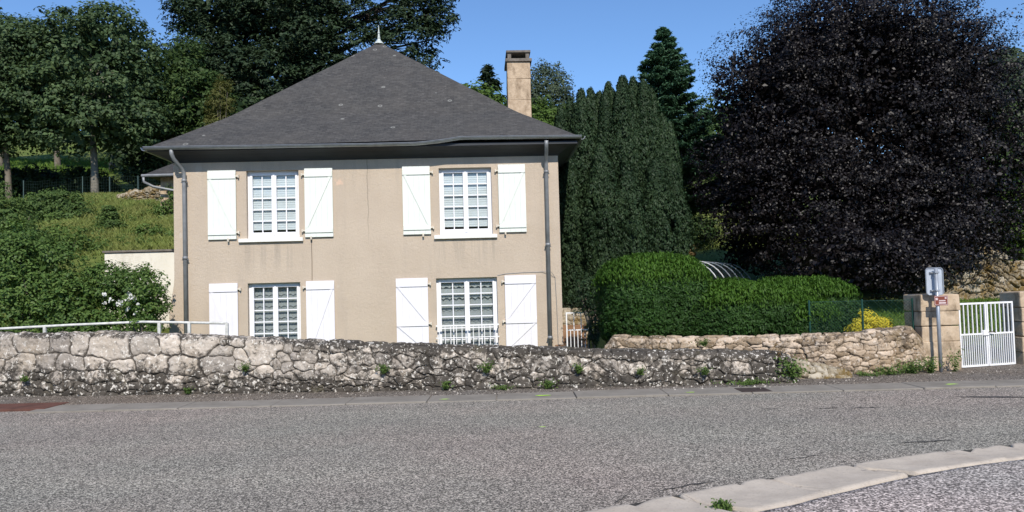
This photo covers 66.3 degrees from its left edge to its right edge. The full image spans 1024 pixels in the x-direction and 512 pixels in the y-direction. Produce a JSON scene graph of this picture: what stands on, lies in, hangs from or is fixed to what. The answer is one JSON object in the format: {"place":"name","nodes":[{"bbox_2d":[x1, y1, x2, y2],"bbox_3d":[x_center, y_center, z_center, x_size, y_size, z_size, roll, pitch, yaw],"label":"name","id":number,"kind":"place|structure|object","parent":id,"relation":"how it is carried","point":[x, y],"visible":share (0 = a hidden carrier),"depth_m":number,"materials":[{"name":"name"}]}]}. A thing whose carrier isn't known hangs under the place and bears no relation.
{"place":"outdoors","nodes":[
{"label":"outdoors","id":0,"kind":"place"},
{"bbox_2d":[0,131,1022,364],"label":"ground","id":1,"kind":"structure","parent":0,"point":[867,295],"depth_m":27.80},
{"bbox_2d":[0,7,46,166],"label":"woodland tree","id":2,"kind":"object","parent":1,"relation":"on","point":[1,161],"visible":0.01,"depth_m":52.23,"materials":[{"name":"green plant"}]},
{"bbox_2d":[0,181,51,262],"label":"laurel bush","id":3,"kind":"object","parent":1,"relation":"on","point":[13,211],"visible":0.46,"depth_m":19.22,"materials":[{"name":"green plant"}]},
{"bbox_2d":[0,163,59,197],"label":"shade shrub","id":4,"kind":"object","parent":1,"relation":"on","point":[26,174],"visible":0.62,"depth_m":35.99,"materials":[{"name":"green plant"}]},
{"bbox_2d":[0,13,77,197],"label":"maple tree","id":5,"kind":"object","parent":1,"relation":"on","point":[11,49],"visible":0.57,"depth_m":33.24,"materials":[{"name":"green plant"}]},
{"bbox_2d":[8,5,79,168],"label":"woodland tree","id":6,"kind":"object","parent":1,"relation":"on","point":[57,161],"visible":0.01,"depth_m":50.16,"materials":[{"name":"green plant"}]},
{"bbox_2d":[10,185,96,222],"bbox_3d":[-15.581,-1.456,26.586,3.514,1.917,2.527,-2,-2,10],"label":"viburnum bush","id":7,"kind":"object","parent":1,"relation":"on","point":[55,202],"visible":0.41,"depth_m":25.84,"materials":[{"name":"green plant"}]},
{"bbox_2d":[0,318,110,332],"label":"bramble sprig","id":8,"kind":"object","parent":1,"relation":"on","point":[50,330],"visible":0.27,"depth_m":14.62,"materials":[{"name":"green plant"}]},
{"bbox_2d":[0,217,116,332],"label":"laurel bush","id":9,"kind":"object","parent":1,"relation":"on","point":[21,268],"visible":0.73,"depth_m":16.84,"materials":[{"name":"green plant"}]},
{"bbox_2d":[0,156,130,189],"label":"lawn","id":10,"kind":"structure","parent":1,"relation":"on","point":[19,162],"depth_m":51.99,"materials":[{"name":"plant"}]},
{"bbox_2d":[31,221,111,259],"bbox_3d":[-12.286,-0.100,20.953,4.041,1.729,1.989,-2,-2,0],"label":"bramble mound","id":11,"kind":"object","parent":1,"relation":"on","point":[55,233],"visible":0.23,"depth_m":20.74,"materials":[{"name":"green plant"}]},
{"bbox_2d":[41,165,121,193],"bbox_3d":[-19.970,-3.266,36.284,3.702,1.953,2.283,-3,-3,24],"label":"shade shrub","id":12,"kind":"object","parent":1,"relation":"on","point":[72,174],"visible":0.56,"depth_m":35.82,"materials":[{"name":"green plant"}]},
{"bbox_2d":[0,0,174,193],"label":"maple tree","id":13,"kind":"object","parent":1,"relation":"on","point":[91,114],"visible":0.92,"depth_m":33.13,"materials":[{"name":"green plant"}]},
{"bbox_2d":[5,191,173,257],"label":"meadow grass","id":14,"kind":"structure","parent":1,"relation":"on","point":[165,241],"depth_m":24.31,"materials":[{"name":"green plant"}]},
{"bbox_2d":[23,176,158,197],"bbox_3d":[-16.883,-2.827,33.169,7.639,1.169,0.039,-2,-2,0],"label":"wire fence","id":15,"kind":"object","parent":1,"relation":"on","point":[127,187],"visible":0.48,"depth_m":33.17,"materials":[{"name":"metal"}]},
{"bbox_2d":[27,191,160,246],"bbox_3d":[-14.729,-1.132,25.445,9.817,3.047,9.544,-2,-2,0],"label":"bramble cover","id":16,"kind":"object","parent":1,"relation":"on","point":[92,225],"visible":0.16,"depth_m":25.16,"materials":[{"name":"green plant"}]},
{"bbox_2d":[50,3,168,171],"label":"woodland tree","id":17,"kind":"object","parent":1,"relation":"on","point":[151,32],"visible":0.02,"depth_m":48.08,"materials":[{"name":"green plant"}]},
{"bbox_2d":[92,205,128,228],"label":"elder bush","id":18,"kind":"object","parent":1,"relation":"on","point":[110,213],"visible":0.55,"depth_m":23.90,"materials":[{"name":"green plant"}]},
{"bbox_2d":[54,259,173,331],"bbox_3d":[-8.634,1.355,17.225,2.620,2.657,2.539,-2,-2,0],"label":"laurel bush","id":19,"kind":"object","parent":1,"relation":"on","point":[144,289],"visible":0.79,"depth_m":16.87,"materials":[{"name":"green plant"}]},
{"bbox_2d":[102,288,139,314],"bbox_3d":[-8.174,0.961,16.409,0.799,0.579,0.238,-2,-2,0],"label":"white blossom","id":20,"kind":"object","parent":19,"relation":"attached to","point":[118,303],"visible":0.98,"depth_m":16.40,"materials":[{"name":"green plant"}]},
{"bbox_2d":[88,51,172,161],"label":"woodland tree","id":21,"kind":"object","parent":1,"relation":"on","point":[106,155],"visible":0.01,"depth_m":44.84,"materials":[{"name":"green plant"}]},
{"bbox_2d":[102,249,173,330],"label":"block wall","id":22,"kind":"structure","parent":1,"relation":"on","point":[162,260],"depth_m":20.04,"materials":[{"name":"paint"}]},
{"bbox_2d":[116,185,160,200],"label":"collapsed bank wall","id":23,"kind":"structure","parent":1,"relation":"on","point":[148,192],"depth_m":30.10,"materials":[{"name":"stone"}]},
{"bbox_2d":[97,126,184,174],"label":"woodland tree","id":24,"kind":"object","parent":1,"relation":"on","point":[119,158],"visible":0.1,"depth_m":42.44,"materials":[{"name":"green plant"}]},
{"bbox_2d":[119,155,168,189],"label":"shade shrub","id":25,"kind":"object","parent":1,"relation":"on","point":[147,165],"visible":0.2,"depth_m":35.72,"materials":[{"name":"green plant"}]},
{"bbox_2d":[128,223,173,237],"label":"slope shrub","id":26,"kind":"object","parent":1,"relation":"on","point":[151,229],"visible":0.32,"depth_m":22.44,"materials":[{"name":"green plant"}]},
{"bbox_2d":[141,163,173,212],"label":"outbuilding","id":27,"kind":"structure","parent":1,"relation":"on","point":[164,176],"depth_m":26.09,"materials":[{"name":"stone"}]},
{"bbox_2d":[151,184,173,216],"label":"ivy","id":28,"kind":"object","parent":1,"relation":"on","point":[166,209],"visible":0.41,"depth_m":25.84,"materials":[{"name":"green plant"}]},
{"bbox_2d":[107,24,239,166],"bbox_3d":[-15.916,-6.759,36.789,6.386,8.504,5.412,-2,-2,0],"label":"maple tree","id":29,"kind":"object","parent":1,"relation":"on","point":[186,98],"visible":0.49,"depth_m":36.33,"materials":[{"name":"green plant"}]},
{"bbox_2d":[202,74,236,125],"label":"bamboo clump","id":30,"kind":"object","parent":1,"relation":"on","point":[221,104],"visible":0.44,"depth_m":34.66,"materials":[{"name":"green plant"}]},
{"bbox_2d":[194,86,268,125],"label":"woodland tree","id":31,"kind":"object","parent":1,"relation":"on","point":[244,103],"visible":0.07,"depth_m":40.32,"materials":[{"name":"green plant"}]},
{"bbox_2d":[157,0,461,107],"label":"cedar","id":32,"kind":"object","parent":1,"relation":"on","point":[299,34],"visible":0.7,"depth_m":41.93,"materials":[{"name":"green plant"}]},
{"bbox_2d":[141,25,584,346],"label":"house","id":33,"kind":"structure","parent":1,"relation":"on","point":[378,190],"depth_m":18.25,"materials":[{"name":"plaster render"},{"name":"slate"},{"name":"zinc"}]},
{"bbox_2d":[238,171,302,242],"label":"window","id":34,"kind":"structure","parent":33,"relation":"in","point":[273,196],"depth_m":18.32,"materials":[{"name":"white glass"}]},
{"bbox_2d":[249,282,300,338],"bbox_3d":[-5.479,1.549,18.227,1.200,1.850,0.171,-1,-2,-2],"label":"window","id":35,"kind":"structure","parent":33,"relation":"in","point":[274,308],"depth_m":18.27,"materials":[{"name":"white glass"}]},
{"bbox_2d":[434,168,496,238],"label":"window","id":36,"kind":"structure","parent":33,"relation":"in","point":[465,194],"depth_m":18.50,"materials":[{"name":"white glass"}]},
{"bbox_2d":[436,277,498,345],"bbox_3d":[-1.044,1.436,18.405,1.420,1.850,0.171,-1,-2,-2],"label":"window","id":37,"kind":"structure","parent":33,"relation":"in","point":[460,301],"depth_m":18.45,"materials":[{"name":"white glass"}]},
{"bbox_2d":[0,330,799,396],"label":"roadside wall","id":38,"kind":"structure","parent":1,"relation":"on","point":[99,363],"depth_m":12.62,"materials":[{"name":"stone"}]},
{"bbox_2d":[19,375,30,381],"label":"weed","id":39,"kind":"object","parent":38,"relation":"on","point":[25,379],"visible":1,"depth_m":12.91,"materials":[{"name":"green plant"}]},
{"bbox_2d":[0,321,228,334],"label":"handrail","id":40,"kind":"object","parent":38,"relation":"on","point":[159,323],"visible":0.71,"depth_m":14.35,"materials":[{"name":"metal"}]},
{"bbox_2d":[127,315,156,331],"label":"bramble sprig","id":41,"kind":"object","parent":40,"relation":"attached to","point":[137,324],"visible":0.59,"depth_m":14.44,"materials":[{"name":"green plant"}]},
{"bbox_2d":[238,361,250,371],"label":"weed","id":42,"kind":"object","parent":38,"relation":"on","point":[244,367],"visible":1,"depth_m":12.60,"materials":[{"name":"green plant"}]},
{"bbox_2d":[375,364,391,373],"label":"weed","id":43,"kind":"object","parent":38,"relation":"on","point":[382,368],"visible":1,"depth_m":12.48,"materials":[{"name":"green plant"}]},
{"bbox_2d":[477,358,494,372],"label":"weed","id":44,"kind":"object","parent":38,"relation":"on","point":[486,369],"visible":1,"depth_m":12.37,"materials":[{"name":"green plant"}]},
{"bbox_2d":[572,362,583,373],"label":"weed","id":45,"kind":"object","parent":38,"relation":"on","point":[578,369],"visible":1,"depth_m":12.27,"materials":[{"name":"green plant"}]},
{"bbox_2d":[634,365,648,374],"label":"weed","id":46,"kind":"object","parent":38,"relation":"on","point":[640,371],"visible":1,"depth_m":12.24,"materials":[{"name":"green plant"}]},
{"bbox_2d":[696,365,710,375],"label":"weed","id":47,"kind":"object","parent":38,"relation":"on","point":[704,372],"visible":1,"depth_m":12.14,"materials":[{"name":"green plant"}]},
{"bbox_2d":[770,342,786,356],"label":"weed","id":48,"kind":"object","parent":38,"relation":"on","point":[778,350],"visible":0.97,"depth_m":12.33,"materials":[{"name":"green plant"}]},
{"bbox_2d":[461,79,506,106],"bbox_3d":[-1.452,-5.434,36.292,4.388,5.216,3.868,-2,-2,0],"label":"tree","id":49,"kind":"object","parent":1,"relation":"on","point":[489,92],"visible":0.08,"depth_m":35.53,"materials":[{"name":"green plant"}]},
{"bbox_2d":[477,64,506,101],"bbox_3d":[-1.002,-6.345,38.144,3.507,6.269,3.383,-2,-2,0],"label":"spruce","id":50,"kind":"object","parent":1,"relation":"on","point":[487,75],"visible":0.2,"depth_m":38.24,"materials":[{"name":"green plant"}]},
{"bbox_2d":[531,94,565,125],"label":"tree","id":51,"kind":"object","parent":1,"relation":"on","point":[542,112],"visible":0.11,"depth_m":32.77,"materials":[{"name":"green plant"}]},
{"bbox_2d":[530,58,575,115],"bbox_3d":[1.750,-5.414,38.150,3.669,8.713,3.004,-2,-2,0],"label":"tree","id":52,"kind":"object","parent":1,"relation":"on","point":[556,89],"visible":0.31,"depth_m":37.71,"materials":[{"name":"green plant"}]},
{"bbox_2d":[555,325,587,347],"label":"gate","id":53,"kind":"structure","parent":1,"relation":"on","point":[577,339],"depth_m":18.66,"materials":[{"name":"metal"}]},
{"bbox_2d":[562,308,587,324],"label":"terrace wall","id":54,"kind":"structure","parent":1,"relation":"on","point":[577,320],"depth_m":19.46,"materials":[{"name":"stone"}]},
{"bbox_2d":[566,312,590,347],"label":"garden gate","id":55,"kind":"structure","parent":1,"relation":"on","point":[570,330],"depth_m":17.39,"materials":[{"name":"metal"}]},
{"bbox_2d":[554,86,607,307],"bbox_3d":[1.804,-1.579,21.738,1.946,6.530,1.923,-2,-2,0],"label":"columnar yew","id":56,"kind":"object","parent":1,"relation":"on","point":[580,116],"visible":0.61,"depth_m":21.41,"materials":[{"name":"green plant"}]},
{"bbox_2d":[572,274,599,348],"bbox_3d":[1.716,1.331,17.028,0.902,1.916,1.311,-2,-2,0],"label":"rosemary bush","id":57,"kind":"object","parent":1,"relation":"on","point":[592,326],"visible":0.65,"depth_m":16.93,"materials":[{"name":"green plant"}]},
{"bbox_2d":[579,75,655,290],"bbox_3d":[2.767,-1.798,21.616,2.162,6.849,2.266,-2,-2,0],"label":"columnar yew","id":58,"kind":"object","parent":1,"relation":"on","point":[617,198],"visible":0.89,"depth_m":21.03,"materials":[{"name":"green plant"}]},
{"bbox_2d":[590,251,713,342],"bbox_3d":[2.713,0.867,15.042,2.384,1.940,2.110,-2,-2,0],"label":"clipped hedge","id":59,"kind":"object","parent":1,"relation":"on","point":[647,294],"visible":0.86,"depth_m":14.26,"materials":[{"name":"green plant"}]},
{"bbox_2d":[624,76,694,256],"bbox_3d":[4.003,-1.810,21.792,2.084,6.796,1.964,-2,-2,0],"label":"columnar yew","id":60,"kind":"object","parent":1,"relation":"on","point":[664,194],"visible":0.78,"depth_m":21.61,"materials":[{"name":"green plant"}]},
{"bbox_2d":[637,26,731,222],"bbox_3d":[5.155,-3.478,27.153,4.712,9.057,5.236,0,-3,-27],"label":"spruce","id":61,"kind":"object","parent":1,"relation":"on","point":[665,74],"visible":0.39,"depth_m":26.49,"materials":[{"name":"green plant"}]},
{"bbox_2d":[689,248,696,258],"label":"brown shrub","id":62,"kind":"object","parent":1,"relation":"on","point":[691,253],"visible":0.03,"depth_m":23.50,"materials":[{"name":"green plant"}]},
{"bbox_2d":[687,217,720,251],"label":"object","id":63,"kind":"object","parent":1,"relation":"on","point":[700,232],"visible":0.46,"depth_m":33.07,"materials":[{"name":"green plant"}]},
{"bbox_2d":[686,88,740,210],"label":"garden tree","id":64,"kind":"object","parent":1,"relation":"on","point":[714,126],"visible":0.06,"depth_m":47.61,"materials":[{"name":"green plant"}]},
{"bbox_2d":[699,261,750,279],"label":"polytunnel","id":65,"kind":"structure","parent":1,"relation":"on","point":[715,263],"depth_m":23.54,"materials":[{"name":"white paint"}]},
{"bbox_2d":[695,276,808,336],"bbox_3d":[4.332,1.108,14.839,2.575,1.481,1.999,-2,-2,0],"label":"clipped hedge","id":66,"kind":"object","parent":1,"relation":"on","point":[732,306],"visible":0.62,"depth_m":14.07,"materials":[{"name":"green plant"}]},
{"bbox_2d":[693,208,833,249],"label":"slope grass","id":67,"kind":"structure","parent":1,"relation":"on","point":[708,245],"depth_m":34.67,"materials":[{"name":"plant"}]},
{"bbox_2d":[604,326,926,373],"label":"garden wall","id":68,"kind":"structure","parent":1,"relation":"on","point":[867,350],"depth_m":13.17,"materials":[{"name":"stone"}]},
{"bbox_2d":[691,338,710,345],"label":"weed","id":69,"kind":"object","parent":68,"relation":"on","point":[702,343],"visible":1,"depth_m":13.38,"materials":[{"name":"green plant"}]},
{"bbox_2d":[808,298,914,332],"bbox_3d":[6.125,1.215,13.754,1.730,0.910,0.038,-2,-3,13],"label":"chain link fence","id":70,"kind":"object","parent":68,"relation":"on","point":[863,319],"visible":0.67,"depth_m":13.75,"materials":[{"name":"metal"}]},
{"bbox_2d":[757,274,862,332],"bbox_3d":[6.019,1.095,16.150,2.244,1.469,1.929,-2,-2,0],"label":"clipped hedge","id":71,"kind":"object","parent":1,"relation":"on","point":[830,288],"visible":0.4,"depth_m":15.47,"materials":[{"name":"green plant"}]},
{"bbox_2d":[788,295,842,334],"bbox_3d":[5.406,1.250,14.491,1.399,1.096,1.374,-2,-2,0],"label":"clipped hedge","id":72,"kind":"object","parent":1,"relation":"on","point":[802,321],"visible":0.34,"depth_m":14.00,"materials":[{"name":"green plant"}]},
{"bbox_2d":[792,358,852,378],"bbox_3d":[4.882,1.861,12.839,1.259,0.409,0.622,-2,-2,0],"label":"rubble stub","id":73,"kind":"object","parent":1,"relation":"on","point":[816,370],"visible":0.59,"depth_m":12.62,"materials":[{"name":"stone"}]},
{"bbox_2d":[679,0,1023,299],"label":"copper beech","id":74,"kind":"object","parent":1,"relation":"on","point":[914,91],"visible":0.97,"depth_m":22.07,"materials":[{"name":"purple plant"}]},
{"bbox_2d":[844,307,896,331],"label":"yellow shrub","id":75,"kind":"object","parent":1,"relation":"on","point":[872,325],"visible":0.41,"depth_m":14.14,"materials":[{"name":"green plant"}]},
{"bbox_2d":[903,294,961,370],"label":"gate pillar","id":76,"kind":"structure","parent":1,"relation":"on","point":[925,323],"depth_m":13.36,"materials":[{"name":"stone"}]},
{"bbox_2d":[863,297,1009,364],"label":"lawn grass","id":77,"kind":"structure","parent":1,"relation":"on","point":[871,303],"depth_m":19.61,"materials":[{"name":"plant"}]},
{"bbox_2d":[911,243,1023,299],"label":"mossy rock wall","id":78,"kind":"structure","parent":1,"relation":"on","point":[1008,281],"depth_m":22.13,"materials":[{"name":"stone"}]},
{"bbox_2d":[943,100,1023,260],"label":"garden tree","id":79,"kind":"object","parent":1,"relation":"on","point":[1017,178],"visible":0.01,"depth_m":28.23,"materials":[{"name":"green plant"}]},
{"bbox_2d":[949,174,1023,260],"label":"light shrub","id":80,"kind":"object","parent":1,"relation":"on","point":[1016,235],"visible":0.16,"depth_m":23.25,"materials":[{"name":"green plant"}]},
{"bbox_2d":[971,45,1023,181],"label":"garden tree","id":81,"kind":"object","parent":1,"relation":"on","point":[1018,53],"visible":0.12,"depth_m":29.60,"materials":[{"name":"green plant"}]},
{"bbox_2d":[999,291,1023,363],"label":"gate pillar","id":82,"kind":"structure","parent":1,"relation":"on","point":[1016,298],"depth_m":14.01,"materials":[{"name":"stone"}]},
{"bbox_2d":[0,387,1023,511],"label":"road","id":83,"kind":"structure","parent":0,"point":[580,455],"depth_m":7.91,"materials":[{"name":"grey asphalt"}]},
{"bbox_2d":[0,402,68,411],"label":"drain plate","id":84,"kind":"object","parent":83,"relation":"on","point":[13,407],"visible":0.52,"depth_m":11.82,"materials":[{"name":"metal"}]},
{"bbox_2d":[26,379,1023,413],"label":"kerb","id":85,"kind":"structure","parent":83,"relation":"on","point":[621,393],"depth_m":11.52,"materials":[{"name":"concrete"}]},
{"bbox_2d":[734,387,770,391],"bbox_3d":[3.555,1.988,11.552,0.440,0.038,0.420,-2,-2,0],"label":"drain grate","id":86,"kind":"object","parent":85,"relation":"on","point":[758,389],"visible":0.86,"depth_m":11.52,"materials":[{"name":"metal"}]},
{"bbox_2d":[660,480,716,490],"bbox_3d":[1.395,1.825,6.237,0.700,0.001,0.051,0,-3,-26],"label":"asphalt crack","id":87,"kind":"object","parent":83,"relation":"on","point":[689,484],"visible":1,"depth_m":6.26,"materials":[{"name":"asphalt"}]},
{"bbox_2d":[585,443,1023,511],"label":"channel slabs","id":88,"kind":"structure","parent":83,"relation":"on","point":[757,495],"depth_m":6.09,"materials":[{"name":"concrete"}]},
{"bbox_2d":[700,498,735,511],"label":"grass tuft","id":89,"kind":"object","parent":88,"relation":"on","point":[724,505],"visible":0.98,"depth_m":5.49,"materials":[{"name":"green plant"}]},
{"bbox_2d":[629,445,1010,511],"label":"joint moss","id":90,"kind":"object","parent":88,"relation":"on","point":[634,504],"visible":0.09,"depth_m":6.23,"materials":[{"name":"plant"}]},
{"bbox_2d":[897,440,943,442],"bbox_3d":[4.053,1.814,7.660,0.600,0.001,0.064,-1,-2,-6],"label":"asphalt crack","id":91,"kind":"object","parent":83,"relation":"on","point":[922,441],"visible":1,"depth_m":7.66,"materials":[{"name":"asphalt"}]},
{"bbox_2d":[966,396,1016,397],"bbox_3d":[6.404,1.866,10.377,1.197,0.001,0.136,-2,-2,13],"label":"asphalt crack","id":92,"kind":"object","parent":83,"relation":"on","point":[993,396],"visible":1,"depth_m":10.39,"materials":[{"name":"asphalt"}]},
{"bbox_2d":[0,364,1023,404],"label":"pavement","id":93,"kind":"structure","parent":0,"point":[1015,372],"depth_m":12.31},
{"bbox_2d":[184,386,195,393],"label":"weed","id":94,"kind":"object","parent":93,"relation":"on","point":[187,390],"visible":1,"depth_m":12.67,"materials":[{"name":"green plant"}]},
{"bbox_2d":[439,379,454,388],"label":"weed","id":95,"kind":"object","parent":93,"relation":"on","point":[446,385],"visible":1,"depth_m":12.37,"materials":[{"name":"green plant"}]},
{"bbox_2d":[489,383,517,389],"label":"weed","id":96,"kind":"object","parent":93,"relation":"on","point":[501,387],"visible":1,"depth_m":12.29,"materials":[{"name":"green plant"}]},
{"bbox_2d":[1,369,1009,401],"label":"grit","id":97,"kind":"object","parent":93,"relation":"on","point":[556,389],"visible":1,"depth_m":12.15,"materials":[{"name":"gravel"}]},
{"bbox_2d":[536,377,558,388],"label":"weed","id":98,"kind":"object","parent":93,"relation":"on","point":[547,385],"visible":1,"depth_m":12.23,"materials":[{"name":"green plant"}]},
{"bbox_2d":[713,376,779,385],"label":"weed","id":99,"kind":"object","parent":93,"relation":"on","point":[747,382],"visible":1,"depth_m":12.10,"materials":[{"name":"green plant"}]},
{"bbox_2d":[774,354,809,382],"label":"weed","id":100,"kind":"object","parent":93,"relation":"on","point":[796,366],"visible":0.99,"depth_m":12.20,"materials":[{"name":"green plant"}]},
{"bbox_2d":[853,371,885,376],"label":"weed","id":101,"kind":"object","parent":93,"relation":"on","point":[866,374],"visible":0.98,"depth_m":12.75,"materials":[{"name":"green plant"}]},
{"bbox_2d":[869,365,906,374],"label":"weed","id":102,"kind":"object","parent":93,"relation":"on","point":[888,372],"visible":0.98,"depth_m":12.83,"materials":[{"name":"green plant"}]},
{"bbox_2d":[892,357,934,373],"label":"weed","id":103,"kind":"object","parent":93,"relation":"on","point":[912,367],"visible":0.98,"depth_m":12.91,"materials":[{"name":"green plant"}]},
{"bbox_2d":[914,355,947,372],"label":"weed","id":104,"kind":"object","parent":93,"relation":"on","point":[929,365],"visible":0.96,"depth_m":12.98,"materials":[{"name":"green plant"}]},
{"bbox_2d":[925,267,947,371],"bbox_3d":[7.171,1.129,13.173,0.307,1.876,0.128,-2,-2,0],"label":"road sign","id":105,"kind":"object","parent":93,"relation":"on","point":[934,277],"visible":0.98,"depth_m":13.16,"materials":[{"name":"metal"}]},
{"bbox_2d":[947,346,964,371],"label":"weed","id":106,"kind":"object","parent":93,"relation":"on","point":[955,365],"visible":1,"depth_m":13.13,"materials":[{"name":"green plant"}]},
{"bbox_2d":[957,301,1015,367],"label":"double gate","id":107,"kind":"structure","parent":93,"relation":"on","point":[986,334],"depth_m":13.74,"materials":[{"name":"white metal"}]},
{"bbox_2d":[0,0,1023,161],"label":"sky","id":108,"kind":"structure","parent":0,"point":[601,41],"materials":[{"name":"blue"}]},
{"bbox_2d":[760,459,1023,511],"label":"footway","id":109,"kind":"structure","parent":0,"point":[995,487],"depth_m":5.64,"materials":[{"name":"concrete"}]}
]}

